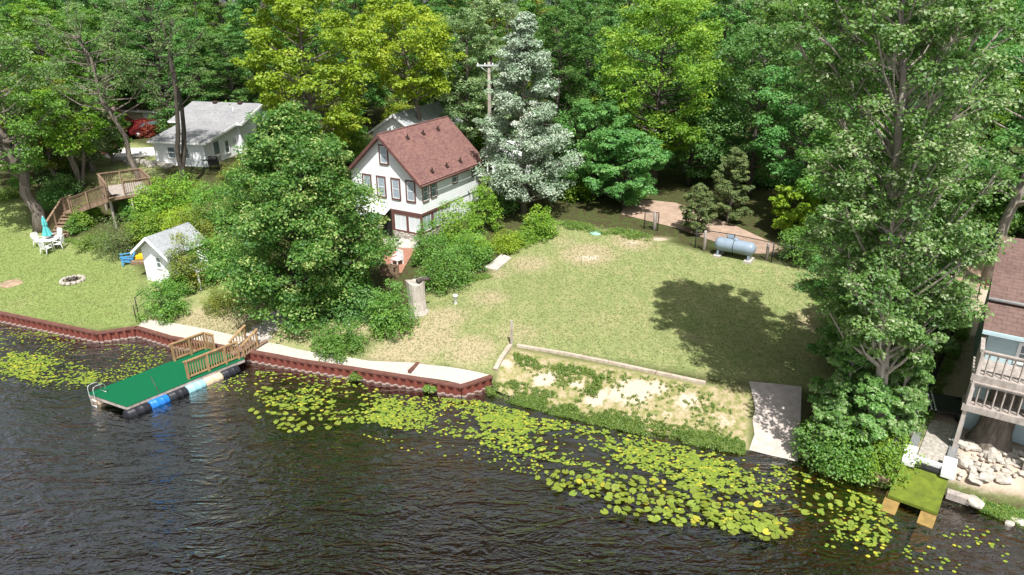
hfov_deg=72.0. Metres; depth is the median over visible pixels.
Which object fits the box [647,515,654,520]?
lily pad
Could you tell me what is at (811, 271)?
shrub
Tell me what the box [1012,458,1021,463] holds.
rock
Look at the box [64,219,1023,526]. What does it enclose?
lawn edge weeds
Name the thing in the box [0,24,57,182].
white poplar
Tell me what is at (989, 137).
forest tree
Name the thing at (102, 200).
garden stairs
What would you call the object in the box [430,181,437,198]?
window
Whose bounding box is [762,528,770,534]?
lily pad
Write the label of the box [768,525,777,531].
lily pad
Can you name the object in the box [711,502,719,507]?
lily pad
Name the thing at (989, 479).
rock
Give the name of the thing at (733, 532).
lily pad
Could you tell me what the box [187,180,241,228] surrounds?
shrub
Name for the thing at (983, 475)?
rock
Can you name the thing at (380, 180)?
window
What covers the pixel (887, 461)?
shrub
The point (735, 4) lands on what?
forest tree
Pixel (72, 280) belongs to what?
fire pit
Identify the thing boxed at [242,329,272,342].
garden step
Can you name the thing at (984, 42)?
cottonwood tree
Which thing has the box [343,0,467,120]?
locust tree
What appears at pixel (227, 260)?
shrub
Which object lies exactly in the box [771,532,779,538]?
lily pad
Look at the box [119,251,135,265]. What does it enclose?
adirondack chair
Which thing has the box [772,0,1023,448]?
cottonwood tree
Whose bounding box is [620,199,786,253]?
dirt road
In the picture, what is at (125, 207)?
shrub
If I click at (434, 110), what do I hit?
back cottage
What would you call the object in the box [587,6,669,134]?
forest tree
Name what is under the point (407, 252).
patio
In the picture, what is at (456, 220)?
shrub
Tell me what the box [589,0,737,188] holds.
hackberry tree
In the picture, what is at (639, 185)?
broadleaf tree
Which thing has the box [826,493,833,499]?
lily pad
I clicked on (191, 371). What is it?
floating dock
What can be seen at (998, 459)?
rock
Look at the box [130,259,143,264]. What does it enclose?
doorstep
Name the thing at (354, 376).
water plant
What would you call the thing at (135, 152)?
driveway
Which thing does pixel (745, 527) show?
lily pad
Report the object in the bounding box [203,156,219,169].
grill
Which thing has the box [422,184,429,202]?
window
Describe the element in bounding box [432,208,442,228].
window
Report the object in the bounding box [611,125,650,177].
undergrowth bush
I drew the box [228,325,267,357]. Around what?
gangway
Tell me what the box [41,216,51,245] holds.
patio umbrella
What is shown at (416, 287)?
dead stump
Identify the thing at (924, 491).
dock
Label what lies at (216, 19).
forest tree
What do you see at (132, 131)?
parked car
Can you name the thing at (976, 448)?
rock
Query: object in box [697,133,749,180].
undergrowth bush
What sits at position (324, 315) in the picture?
shrub
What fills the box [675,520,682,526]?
lily pad
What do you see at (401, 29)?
forest tree
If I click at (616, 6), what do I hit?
forest tree
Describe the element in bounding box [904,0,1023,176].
forest tree
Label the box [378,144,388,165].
window
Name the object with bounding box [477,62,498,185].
utility pole
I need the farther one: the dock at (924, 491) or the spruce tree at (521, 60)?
the spruce tree at (521, 60)
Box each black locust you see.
[19,1,166,181]
[85,0,213,189]
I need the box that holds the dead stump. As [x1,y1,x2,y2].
[405,277,429,318]
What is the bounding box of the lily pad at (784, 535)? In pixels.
[779,531,787,537]
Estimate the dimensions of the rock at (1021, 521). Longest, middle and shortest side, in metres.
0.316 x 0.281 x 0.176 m
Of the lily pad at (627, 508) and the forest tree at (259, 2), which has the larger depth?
the forest tree at (259, 2)
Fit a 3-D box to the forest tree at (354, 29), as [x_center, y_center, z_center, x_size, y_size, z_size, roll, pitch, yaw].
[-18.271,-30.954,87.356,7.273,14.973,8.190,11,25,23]
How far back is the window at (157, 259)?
42.60 m
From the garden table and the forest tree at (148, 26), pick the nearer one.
the garden table
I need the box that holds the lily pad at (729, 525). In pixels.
[726,523,735,528]
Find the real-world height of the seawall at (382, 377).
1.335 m
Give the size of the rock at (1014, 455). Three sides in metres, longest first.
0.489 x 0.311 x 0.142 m
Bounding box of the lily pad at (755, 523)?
[752,520,759,526]
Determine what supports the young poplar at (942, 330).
on the ground at (732, 393)
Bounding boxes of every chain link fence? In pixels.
[643,210,659,230]
[694,228,820,269]
[892,309,962,454]
[962,274,983,298]
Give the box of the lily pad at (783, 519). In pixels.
[780,517,788,521]
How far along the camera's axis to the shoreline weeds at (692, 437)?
31.25 m
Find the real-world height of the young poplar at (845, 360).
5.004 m
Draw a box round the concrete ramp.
[749,381,800,461]
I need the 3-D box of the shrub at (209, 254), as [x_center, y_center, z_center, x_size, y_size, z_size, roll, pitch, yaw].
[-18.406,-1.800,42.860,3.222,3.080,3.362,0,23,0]
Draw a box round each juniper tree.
[679,182,719,232]
[708,147,754,222]
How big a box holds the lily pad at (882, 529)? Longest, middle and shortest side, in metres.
0.351 x 0.338 x 0.293 m
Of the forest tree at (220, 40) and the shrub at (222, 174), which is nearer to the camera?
the shrub at (222, 174)
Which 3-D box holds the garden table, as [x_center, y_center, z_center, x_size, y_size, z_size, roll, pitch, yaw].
[-31.245,-2.940,47.653,1.200,0.744,1.200,0,23,0]
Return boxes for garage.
[116,92,212,124]
[485,140,547,174]
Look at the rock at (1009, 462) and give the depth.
27.01 m
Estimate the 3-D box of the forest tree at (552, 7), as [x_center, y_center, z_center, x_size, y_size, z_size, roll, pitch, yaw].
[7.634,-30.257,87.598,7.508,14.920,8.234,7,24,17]
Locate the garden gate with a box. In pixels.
[133,291,144,321]
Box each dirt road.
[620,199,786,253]
[949,261,988,288]
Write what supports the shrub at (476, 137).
on the ground at (732, 393)
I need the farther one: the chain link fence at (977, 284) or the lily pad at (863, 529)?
the chain link fence at (977, 284)
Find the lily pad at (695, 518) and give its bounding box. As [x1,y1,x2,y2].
[693,515,700,521]
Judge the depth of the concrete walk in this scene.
47.73 m
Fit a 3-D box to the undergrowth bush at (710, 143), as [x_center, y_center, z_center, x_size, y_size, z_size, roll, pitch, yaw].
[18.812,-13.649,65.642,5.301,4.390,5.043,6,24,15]
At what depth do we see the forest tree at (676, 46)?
87.90 m
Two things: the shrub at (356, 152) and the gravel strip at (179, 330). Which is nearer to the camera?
the gravel strip at (179, 330)
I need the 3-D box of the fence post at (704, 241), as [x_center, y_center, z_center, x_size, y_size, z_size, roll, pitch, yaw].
[12.375,-2.855,45.283,0.222,1.652,0.205,0,23,0]
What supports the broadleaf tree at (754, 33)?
on the ground at (732, 393)
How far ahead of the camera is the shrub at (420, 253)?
43.98 m
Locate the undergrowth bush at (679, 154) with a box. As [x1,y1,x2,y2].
[667,141,689,161]
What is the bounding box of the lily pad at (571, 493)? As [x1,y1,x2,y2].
[569,490,576,495]
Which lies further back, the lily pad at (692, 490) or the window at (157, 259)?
the window at (157, 259)
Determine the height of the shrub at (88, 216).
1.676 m
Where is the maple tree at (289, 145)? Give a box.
[203,100,403,340]
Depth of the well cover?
43.26 m
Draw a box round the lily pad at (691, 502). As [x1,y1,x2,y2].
[687,500,695,506]
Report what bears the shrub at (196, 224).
on the ground at (732, 393)
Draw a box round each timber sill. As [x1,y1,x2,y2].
[867,470,890,484]
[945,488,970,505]
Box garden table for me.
[38,236,58,250]
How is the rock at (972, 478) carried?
on the ground at (732, 393)
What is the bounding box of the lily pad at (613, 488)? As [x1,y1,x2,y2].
[611,484,618,490]
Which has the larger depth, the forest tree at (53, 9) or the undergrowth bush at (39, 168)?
the forest tree at (53, 9)
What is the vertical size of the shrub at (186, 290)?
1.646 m
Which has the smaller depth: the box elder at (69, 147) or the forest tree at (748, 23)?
the box elder at (69, 147)
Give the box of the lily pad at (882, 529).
[878,526,887,533]
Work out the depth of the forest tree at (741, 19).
63.48 m
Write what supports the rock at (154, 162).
on the ground at (732, 393)
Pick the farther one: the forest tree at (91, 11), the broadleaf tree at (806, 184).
the forest tree at (91, 11)
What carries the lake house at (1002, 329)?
on the ground at (732, 393)
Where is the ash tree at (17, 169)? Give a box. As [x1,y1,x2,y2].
[0,27,74,233]
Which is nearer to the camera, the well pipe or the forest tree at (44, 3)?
the well pipe
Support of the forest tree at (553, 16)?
on the ground at (732, 393)
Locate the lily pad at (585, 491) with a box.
[582,489,588,494]
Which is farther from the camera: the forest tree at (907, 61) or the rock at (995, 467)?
the forest tree at (907, 61)
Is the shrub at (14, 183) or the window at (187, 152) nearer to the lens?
the shrub at (14, 183)
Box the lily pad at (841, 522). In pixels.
[835,519,843,524]
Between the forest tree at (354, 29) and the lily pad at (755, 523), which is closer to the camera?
the lily pad at (755, 523)
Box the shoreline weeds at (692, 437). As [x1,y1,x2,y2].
[485,352,746,455]
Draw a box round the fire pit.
[59,274,85,285]
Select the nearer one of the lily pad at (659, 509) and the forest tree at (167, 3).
the lily pad at (659, 509)
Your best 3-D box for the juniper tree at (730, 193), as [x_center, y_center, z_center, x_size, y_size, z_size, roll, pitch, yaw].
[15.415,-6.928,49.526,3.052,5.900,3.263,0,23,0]
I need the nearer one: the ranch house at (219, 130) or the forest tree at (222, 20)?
the ranch house at (219, 130)
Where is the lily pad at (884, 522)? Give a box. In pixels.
[881,518,887,523]
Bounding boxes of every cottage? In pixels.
[346,116,485,241]
[368,101,465,137]
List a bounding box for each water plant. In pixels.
[348,371,362,380]
[422,383,436,392]
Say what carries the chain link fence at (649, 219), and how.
on the ground at (732, 393)
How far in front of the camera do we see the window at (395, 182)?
47.48 m
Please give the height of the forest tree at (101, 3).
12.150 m
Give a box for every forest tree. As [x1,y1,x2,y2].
[0,0,53,71]
[0,0,53,100]
[0,0,84,99]
[0,0,87,102]
[0,15,47,118]
[0,73,85,147]
[27,0,92,85]
[32,6,129,106]
[41,0,74,48]
[71,0,138,105]
[72,0,156,108]
[78,0,106,52]
[82,0,152,82]
[115,0,197,101]
[117,10,197,108]
[124,4,172,61]
[130,0,190,88]
[148,0,197,56]
[156,17,239,111]
[165,0,245,99]
[188,0,241,74]
[191,0,239,46]
[193,34,272,102]
[194,0,251,89]
[219,0,291,105]
[232,0,299,104]
[234,0,287,75]
[249,0,296,54]
[265,0,340,111]
[285,0,341,89]
[303,3,347,63]
[313,0,387,123]
[317,0,390,119]
[334,0,383,86]
[348,4,388,58]
[362,0,425,110]
[384,0,424,69]
[397,15,475,122]
[398,0,453,103]
[415,0,492,112]
[418,6,504,142]
[426,1,464,54]
[448,0,495,82]
[452,0,537,127]
[468,0,505,73]
[469,0,542,126]
[480,0,551,92]
[512,0,551,40]
[513,0,557,57]
[517,0,602,115]
[525,9,596,159]
[544,0,602,97]
[553,0,625,140]
[573,0,665,109]
[577,3,610,71]
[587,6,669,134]
[596,0,649,90]
[631,1,699,112]
[638,0,703,80]
[658,0,703,68]
[675,0,757,142]
[678,0,744,71]
[690,0,770,113]
[699,0,795,145]
[709,3,789,103]
[734,0,804,132]
[781,0,891,149]
[782,2,824,84]
[806,0,879,101]
[822,0,944,164]
[861,0,917,75]
[863,0,930,78]
[876,0,957,151]
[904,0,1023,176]
[958,1,1023,72]
[965,1,1023,160]
[992,36,1023,159]
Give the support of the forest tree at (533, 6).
on the ground at (732, 393)
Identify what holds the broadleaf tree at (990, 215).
on the ground at (732, 393)
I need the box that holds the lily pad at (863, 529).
[860,527,868,533]
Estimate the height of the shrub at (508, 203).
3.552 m
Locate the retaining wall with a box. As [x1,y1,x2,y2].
[380,263,398,276]
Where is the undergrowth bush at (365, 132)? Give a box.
[339,125,371,152]
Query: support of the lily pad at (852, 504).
on the water
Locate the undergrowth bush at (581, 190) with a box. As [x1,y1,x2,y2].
[555,165,596,203]
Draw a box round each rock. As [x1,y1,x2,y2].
[146,163,154,167]
[150,160,158,165]
[162,163,174,168]
[956,456,973,468]
[958,439,968,449]
[965,439,981,451]
[966,495,984,508]
[967,465,977,471]
[968,473,983,485]
[972,465,984,471]
[975,473,993,481]
[978,472,993,481]
[981,462,989,467]
[985,467,993,474]
[986,452,996,462]
[988,447,998,453]
[991,464,999,470]
[993,475,1012,483]
[996,457,1003,461]
[1000,468,1010,473]
[1004,459,1014,464]
[1005,520,1014,526]
[1011,452,1018,457]
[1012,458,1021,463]
[1013,459,1023,467]
[1016,518,1023,525]
[1017,470,1023,475]
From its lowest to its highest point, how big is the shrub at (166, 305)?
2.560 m
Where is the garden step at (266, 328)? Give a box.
[251,322,279,334]
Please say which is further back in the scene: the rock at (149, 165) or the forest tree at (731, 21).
the forest tree at (731, 21)
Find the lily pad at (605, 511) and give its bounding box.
[600,508,608,513]
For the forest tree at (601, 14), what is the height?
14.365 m
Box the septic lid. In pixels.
[590,230,601,235]
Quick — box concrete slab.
[485,254,510,270]
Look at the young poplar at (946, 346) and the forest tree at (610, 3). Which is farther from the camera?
the forest tree at (610, 3)
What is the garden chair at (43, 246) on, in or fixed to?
on the ground at (732, 393)
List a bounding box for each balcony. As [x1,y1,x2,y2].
[952,380,1023,470]
[957,335,1023,445]
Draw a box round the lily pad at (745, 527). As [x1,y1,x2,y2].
[741,525,750,530]
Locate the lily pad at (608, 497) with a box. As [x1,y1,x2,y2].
[604,495,612,500]
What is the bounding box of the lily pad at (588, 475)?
[583,473,590,478]
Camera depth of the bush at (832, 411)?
27.37 m
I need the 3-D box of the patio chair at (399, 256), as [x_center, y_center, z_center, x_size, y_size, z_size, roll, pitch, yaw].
[-7.221,-1.881,44.309,0.600,0.900,0.540,18,29,36]
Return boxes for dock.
[87,332,244,417]
[880,420,963,527]
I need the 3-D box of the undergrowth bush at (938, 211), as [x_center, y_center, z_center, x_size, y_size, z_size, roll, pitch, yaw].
[30.980,-6.503,50.214,5.018,4.570,4.774,7,24,16]
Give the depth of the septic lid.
48.39 m
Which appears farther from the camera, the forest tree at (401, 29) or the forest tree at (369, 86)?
the forest tree at (401, 29)
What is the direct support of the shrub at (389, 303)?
on the ground at (732, 393)
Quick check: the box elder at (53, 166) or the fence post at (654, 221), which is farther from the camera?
the box elder at (53, 166)
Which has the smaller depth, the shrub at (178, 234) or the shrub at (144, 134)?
the shrub at (178, 234)
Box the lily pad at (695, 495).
[692,493,700,498]
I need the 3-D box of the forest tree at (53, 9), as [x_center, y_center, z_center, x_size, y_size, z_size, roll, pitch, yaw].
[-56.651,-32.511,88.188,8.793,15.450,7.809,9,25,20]
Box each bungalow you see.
[0,121,44,168]
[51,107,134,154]
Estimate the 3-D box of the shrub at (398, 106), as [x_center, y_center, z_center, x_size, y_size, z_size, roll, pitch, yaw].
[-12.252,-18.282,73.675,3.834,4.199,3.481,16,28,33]
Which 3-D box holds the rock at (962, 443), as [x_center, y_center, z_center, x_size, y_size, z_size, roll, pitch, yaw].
[18.005,6.218,27.994,0.629,0.136,0.472,-5,36,-40]
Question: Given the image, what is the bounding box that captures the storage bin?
[135,253,142,259]
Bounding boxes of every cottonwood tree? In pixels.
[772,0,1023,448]
[875,0,1023,234]
[955,10,1023,285]
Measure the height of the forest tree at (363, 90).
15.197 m
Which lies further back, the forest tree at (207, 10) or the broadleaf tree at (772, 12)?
the forest tree at (207, 10)
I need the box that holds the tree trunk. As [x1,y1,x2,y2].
[964,389,1023,457]
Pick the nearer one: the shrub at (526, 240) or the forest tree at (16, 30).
the shrub at (526, 240)
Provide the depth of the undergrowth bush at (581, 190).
54.47 m
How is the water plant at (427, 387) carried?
on the ground at (732, 393)
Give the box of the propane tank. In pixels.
[713,237,755,263]
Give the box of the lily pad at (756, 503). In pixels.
[753,501,762,506]
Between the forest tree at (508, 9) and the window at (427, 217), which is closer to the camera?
the window at (427, 217)
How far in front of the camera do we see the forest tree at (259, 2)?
82.61 m
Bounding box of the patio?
[384,248,414,272]
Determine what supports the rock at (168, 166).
on the ground at (732, 393)
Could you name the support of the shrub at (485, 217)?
on the ground at (732, 393)
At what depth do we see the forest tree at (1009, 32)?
74.70 m
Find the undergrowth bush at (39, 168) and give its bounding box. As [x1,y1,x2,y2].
[22,131,80,176]
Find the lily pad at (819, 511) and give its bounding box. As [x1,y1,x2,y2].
[817,509,824,514]
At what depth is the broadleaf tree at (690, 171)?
56.21 m
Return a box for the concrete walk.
[383,238,417,247]
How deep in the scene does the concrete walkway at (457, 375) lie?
33.97 m
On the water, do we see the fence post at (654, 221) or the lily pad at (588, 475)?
the lily pad at (588, 475)
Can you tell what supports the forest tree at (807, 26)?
on the ground at (732, 393)
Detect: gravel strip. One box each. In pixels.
[139,320,303,358]
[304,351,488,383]
[918,420,955,462]
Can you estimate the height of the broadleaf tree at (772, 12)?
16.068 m
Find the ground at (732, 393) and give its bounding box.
[0,3,1023,528]
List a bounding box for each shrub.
[0,187,20,201]
[6,174,36,189]
[34,171,85,196]
[35,184,77,210]
[62,216,90,234]
[68,201,107,227]
[71,230,117,252]
[89,215,137,260]
[117,197,150,219]
[121,209,169,245]
[128,176,188,218]
[132,276,193,324]
[133,120,156,138]
[153,169,212,210]
[158,203,210,230]
[161,233,209,291]
[161,272,196,297]
[168,227,186,255]
[170,202,224,246]
[182,231,234,286]
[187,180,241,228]
[193,219,225,259]
[198,281,243,316]
[206,232,259,281]
[215,160,246,189]
[218,177,268,224]
[300,293,354,327]
[308,318,370,363]
[329,282,387,326]
[339,119,367,164]
[362,278,421,341]
[378,91,414,122]
[410,219,451,268]
[414,246,478,295]
[433,196,482,248]
[442,228,496,274]
[456,233,490,256]
[461,99,486,148]
[464,176,504,232]
[482,169,519,215]
[488,228,525,253]
[511,226,539,246]
[521,203,560,242]
[775,221,824,268]
[788,413,877,487]
[793,249,845,299]
[813,277,839,328]
[839,427,928,488]
[869,355,934,426]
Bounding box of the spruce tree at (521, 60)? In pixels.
[470,11,584,213]
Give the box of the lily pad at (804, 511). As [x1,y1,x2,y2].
[801,509,809,514]
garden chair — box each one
[30,232,46,247]
[36,241,53,254]
[51,227,64,241]
[52,234,66,249]
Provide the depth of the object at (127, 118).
63.97 m
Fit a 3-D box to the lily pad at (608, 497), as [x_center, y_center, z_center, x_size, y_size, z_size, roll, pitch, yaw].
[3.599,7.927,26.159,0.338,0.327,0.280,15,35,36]
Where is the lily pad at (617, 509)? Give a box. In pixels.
[613,506,621,512]
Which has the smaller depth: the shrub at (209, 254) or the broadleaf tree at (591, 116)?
the shrub at (209, 254)
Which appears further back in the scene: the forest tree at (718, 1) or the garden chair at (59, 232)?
the forest tree at (718, 1)
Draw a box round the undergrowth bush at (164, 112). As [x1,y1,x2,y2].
[148,97,179,133]
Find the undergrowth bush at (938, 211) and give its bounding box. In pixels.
[911,172,975,225]
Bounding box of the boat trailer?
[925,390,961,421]
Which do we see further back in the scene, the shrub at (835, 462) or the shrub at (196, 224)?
the shrub at (196, 224)
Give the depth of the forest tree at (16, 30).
62.76 m
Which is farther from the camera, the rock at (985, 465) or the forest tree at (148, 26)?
the forest tree at (148, 26)
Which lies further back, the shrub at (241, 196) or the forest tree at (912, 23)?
the forest tree at (912, 23)
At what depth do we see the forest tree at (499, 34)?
73.60 m
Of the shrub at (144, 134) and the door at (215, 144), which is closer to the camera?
the door at (215, 144)
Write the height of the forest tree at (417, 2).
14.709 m
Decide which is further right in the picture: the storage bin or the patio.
the patio
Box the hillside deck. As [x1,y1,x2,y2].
[97,168,156,229]
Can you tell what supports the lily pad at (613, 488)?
on the water
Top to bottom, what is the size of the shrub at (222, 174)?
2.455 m
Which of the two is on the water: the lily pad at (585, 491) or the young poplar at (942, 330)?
the lily pad at (585, 491)
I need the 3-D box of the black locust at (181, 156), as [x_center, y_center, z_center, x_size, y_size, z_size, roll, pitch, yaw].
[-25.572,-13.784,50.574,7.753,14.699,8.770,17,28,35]
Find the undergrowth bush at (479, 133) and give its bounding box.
[472,107,487,145]
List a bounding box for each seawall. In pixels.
[0,311,136,342]
[135,326,492,396]
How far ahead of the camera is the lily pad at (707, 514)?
25.29 m
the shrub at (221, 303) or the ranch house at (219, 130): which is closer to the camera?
the shrub at (221, 303)
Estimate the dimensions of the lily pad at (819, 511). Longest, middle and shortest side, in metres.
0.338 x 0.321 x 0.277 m
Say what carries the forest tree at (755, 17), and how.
on the ground at (732, 393)
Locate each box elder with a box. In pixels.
[1,98,81,177]
[20,86,110,187]
[79,104,131,163]
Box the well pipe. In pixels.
[453,294,457,304]
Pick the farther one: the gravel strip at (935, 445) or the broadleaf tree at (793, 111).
the broadleaf tree at (793, 111)
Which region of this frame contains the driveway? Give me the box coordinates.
[105,147,154,157]
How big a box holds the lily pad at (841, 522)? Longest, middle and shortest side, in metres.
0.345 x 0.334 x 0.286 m
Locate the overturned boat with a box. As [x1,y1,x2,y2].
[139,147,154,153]
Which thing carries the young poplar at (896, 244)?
on the ground at (732, 393)
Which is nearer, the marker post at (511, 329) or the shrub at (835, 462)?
the shrub at (835, 462)
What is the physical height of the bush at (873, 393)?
4.021 m
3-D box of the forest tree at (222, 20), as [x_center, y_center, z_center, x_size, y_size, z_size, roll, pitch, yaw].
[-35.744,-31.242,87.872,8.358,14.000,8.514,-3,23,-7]
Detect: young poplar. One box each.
[806,266,864,365]
[807,340,876,433]
[827,270,896,380]
[837,199,921,294]
[863,347,935,442]
[900,242,958,370]
[915,230,960,337]
[934,201,982,311]
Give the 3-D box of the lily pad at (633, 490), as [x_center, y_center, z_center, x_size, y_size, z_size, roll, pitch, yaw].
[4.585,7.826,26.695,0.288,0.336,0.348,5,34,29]
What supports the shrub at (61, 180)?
on the ground at (732, 393)
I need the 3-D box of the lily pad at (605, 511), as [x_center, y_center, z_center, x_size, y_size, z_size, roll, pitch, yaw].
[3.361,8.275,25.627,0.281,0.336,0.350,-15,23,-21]
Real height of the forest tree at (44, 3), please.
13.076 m
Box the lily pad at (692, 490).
[690,488,697,493]
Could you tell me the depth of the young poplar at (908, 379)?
27.07 m
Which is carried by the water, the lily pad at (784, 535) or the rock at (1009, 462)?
the lily pad at (784, 535)
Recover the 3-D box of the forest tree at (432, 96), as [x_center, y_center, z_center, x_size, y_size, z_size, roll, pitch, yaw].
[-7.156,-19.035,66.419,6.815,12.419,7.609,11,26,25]
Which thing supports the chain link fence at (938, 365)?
on the ground at (732, 393)
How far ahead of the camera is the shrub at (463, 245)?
43.79 m
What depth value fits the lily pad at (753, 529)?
24.76 m
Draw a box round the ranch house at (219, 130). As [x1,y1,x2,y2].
[147,101,266,166]
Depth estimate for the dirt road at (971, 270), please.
42.55 m
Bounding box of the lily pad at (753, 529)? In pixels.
[747,525,755,531]
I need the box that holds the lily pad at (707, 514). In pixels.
[702,511,710,516]
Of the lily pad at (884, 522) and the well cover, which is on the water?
the lily pad at (884, 522)
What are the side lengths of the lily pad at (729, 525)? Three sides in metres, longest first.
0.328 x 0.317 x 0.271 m
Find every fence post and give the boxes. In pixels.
[652,212,656,230]
[702,230,706,250]
[765,243,769,259]
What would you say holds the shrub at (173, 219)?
on the ground at (732, 393)
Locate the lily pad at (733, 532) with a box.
[728,529,736,534]
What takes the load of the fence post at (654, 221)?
on the ground at (732, 393)
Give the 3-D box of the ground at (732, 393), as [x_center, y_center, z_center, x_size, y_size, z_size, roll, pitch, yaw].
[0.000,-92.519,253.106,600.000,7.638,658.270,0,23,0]
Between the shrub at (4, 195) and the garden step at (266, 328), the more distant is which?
the shrub at (4, 195)
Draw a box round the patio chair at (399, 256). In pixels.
[391,249,403,263]
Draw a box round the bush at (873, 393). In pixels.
[848,375,903,461]
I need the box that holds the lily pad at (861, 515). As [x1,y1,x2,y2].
[859,513,867,517]
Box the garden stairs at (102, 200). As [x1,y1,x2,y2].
[42,185,118,238]
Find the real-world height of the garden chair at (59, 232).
0.996 m
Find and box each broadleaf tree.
[553,97,639,197]
[582,125,671,207]
[643,75,755,184]
[698,20,828,195]
[739,0,851,171]
[749,36,880,186]
[768,184,824,237]
[795,75,916,243]
[933,157,1023,242]
[989,149,1023,238]
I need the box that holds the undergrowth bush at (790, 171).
[773,149,815,191]
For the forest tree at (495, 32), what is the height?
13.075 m
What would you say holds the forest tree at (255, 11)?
on the ground at (732, 393)
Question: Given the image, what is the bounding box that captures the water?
[0,321,1023,574]
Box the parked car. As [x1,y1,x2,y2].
[126,118,169,137]
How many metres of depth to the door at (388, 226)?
48.94 m
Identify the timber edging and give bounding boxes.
[493,344,511,370]
[517,344,705,384]
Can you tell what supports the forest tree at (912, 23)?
on the ground at (732, 393)
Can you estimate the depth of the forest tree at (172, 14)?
85.63 m
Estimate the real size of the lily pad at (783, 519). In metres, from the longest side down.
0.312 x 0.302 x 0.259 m
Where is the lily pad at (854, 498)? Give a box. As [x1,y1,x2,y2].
[850,496,858,501]
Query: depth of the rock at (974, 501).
25.40 m
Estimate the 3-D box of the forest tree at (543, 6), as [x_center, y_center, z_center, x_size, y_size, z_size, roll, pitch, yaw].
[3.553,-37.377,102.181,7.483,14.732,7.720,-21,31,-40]
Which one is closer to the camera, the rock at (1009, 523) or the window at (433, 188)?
the rock at (1009, 523)
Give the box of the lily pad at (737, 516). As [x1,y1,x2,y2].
[734,513,742,520]
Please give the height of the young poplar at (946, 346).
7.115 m
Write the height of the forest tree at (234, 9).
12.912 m
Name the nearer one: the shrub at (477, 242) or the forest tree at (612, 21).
the shrub at (477, 242)
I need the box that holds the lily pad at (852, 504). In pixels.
[848,500,854,506]
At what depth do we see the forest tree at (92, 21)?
64.73 m
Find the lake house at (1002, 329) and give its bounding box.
[963,236,1023,444]
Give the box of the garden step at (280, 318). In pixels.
[262,314,288,325]
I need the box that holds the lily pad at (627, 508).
[622,506,630,510]
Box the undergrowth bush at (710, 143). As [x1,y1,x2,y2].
[687,120,727,162]
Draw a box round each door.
[143,113,163,120]
[212,140,221,161]
[381,210,392,235]
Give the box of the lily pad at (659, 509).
[653,506,662,512]
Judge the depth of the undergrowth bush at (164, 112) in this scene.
68.14 m
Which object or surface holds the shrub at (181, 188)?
on the ground at (732, 393)
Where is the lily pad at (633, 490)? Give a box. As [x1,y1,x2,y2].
[629,487,636,493]
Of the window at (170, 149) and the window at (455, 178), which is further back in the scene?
the window at (170, 149)
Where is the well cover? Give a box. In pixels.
[0,279,22,287]
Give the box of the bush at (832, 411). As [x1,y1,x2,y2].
[795,396,858,464]
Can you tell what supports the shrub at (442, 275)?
on the ground at (732, 393)
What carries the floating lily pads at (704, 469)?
on the water
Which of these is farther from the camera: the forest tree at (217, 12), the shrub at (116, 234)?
the forest tree at (217, 12)
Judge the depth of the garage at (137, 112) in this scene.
71.93 m
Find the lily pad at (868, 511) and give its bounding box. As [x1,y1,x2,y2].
[864,509,872,513]
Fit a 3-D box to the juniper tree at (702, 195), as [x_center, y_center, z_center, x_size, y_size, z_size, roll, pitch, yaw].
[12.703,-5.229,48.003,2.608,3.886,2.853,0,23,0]
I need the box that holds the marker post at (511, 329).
[510,320,512,345]
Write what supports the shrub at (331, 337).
on the ground at (732, 393)
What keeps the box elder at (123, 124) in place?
on the ground at (732, 393)
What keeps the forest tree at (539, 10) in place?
on the ground at (732, 393)
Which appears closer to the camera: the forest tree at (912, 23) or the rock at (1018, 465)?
the rock at (1018, 465)
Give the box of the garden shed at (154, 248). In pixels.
[130,222,226,290]
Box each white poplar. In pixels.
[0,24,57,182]
[40,81,119,172]
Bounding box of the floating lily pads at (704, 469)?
[0,325,1009,572]
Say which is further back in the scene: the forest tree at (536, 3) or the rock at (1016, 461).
the forest tree at (536, 3)
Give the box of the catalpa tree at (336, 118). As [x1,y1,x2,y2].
[229,0,381,147]
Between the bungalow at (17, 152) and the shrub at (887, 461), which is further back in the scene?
the bungalow at (17, 152)
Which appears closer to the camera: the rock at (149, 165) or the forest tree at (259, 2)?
the rock at (149, 165)
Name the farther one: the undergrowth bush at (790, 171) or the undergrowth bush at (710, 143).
the undergrowth bush at (710, 143)
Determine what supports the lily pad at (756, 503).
on the water
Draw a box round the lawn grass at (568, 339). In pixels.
[0,224,834,384]
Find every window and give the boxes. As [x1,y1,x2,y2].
[154,256,162,268]
[166,146,175,158]
[180,147,190,158]
[223,139,230,154]
[362,173,371,195]
[376,175,386,197]
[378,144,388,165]
[390,177,400,200]
[393,212,407,232]
[405,180,415,202]
[407,214,421,234]
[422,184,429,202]
[422,212,432,233]
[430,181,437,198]
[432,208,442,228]
[452,173,457,183]
[1013,342,1023,364]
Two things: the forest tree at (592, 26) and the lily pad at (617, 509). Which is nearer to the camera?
the lily pad at (617, 509)
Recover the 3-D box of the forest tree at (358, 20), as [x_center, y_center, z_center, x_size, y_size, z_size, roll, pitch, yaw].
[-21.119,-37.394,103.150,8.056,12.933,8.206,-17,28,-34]
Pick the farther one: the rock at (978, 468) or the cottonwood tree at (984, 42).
the cottonwood tree at (984, 42)
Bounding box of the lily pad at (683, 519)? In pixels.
[680,517,686,522]
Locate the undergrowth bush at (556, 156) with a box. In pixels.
[529,142,572,189]
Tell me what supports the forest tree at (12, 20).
on the ground at (732, 393)
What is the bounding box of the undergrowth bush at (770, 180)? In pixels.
[739,146,788,190]
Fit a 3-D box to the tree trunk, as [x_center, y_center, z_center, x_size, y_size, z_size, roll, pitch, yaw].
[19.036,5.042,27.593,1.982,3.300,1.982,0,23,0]
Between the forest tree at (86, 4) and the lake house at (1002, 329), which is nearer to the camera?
the lake house at (1002, 329)

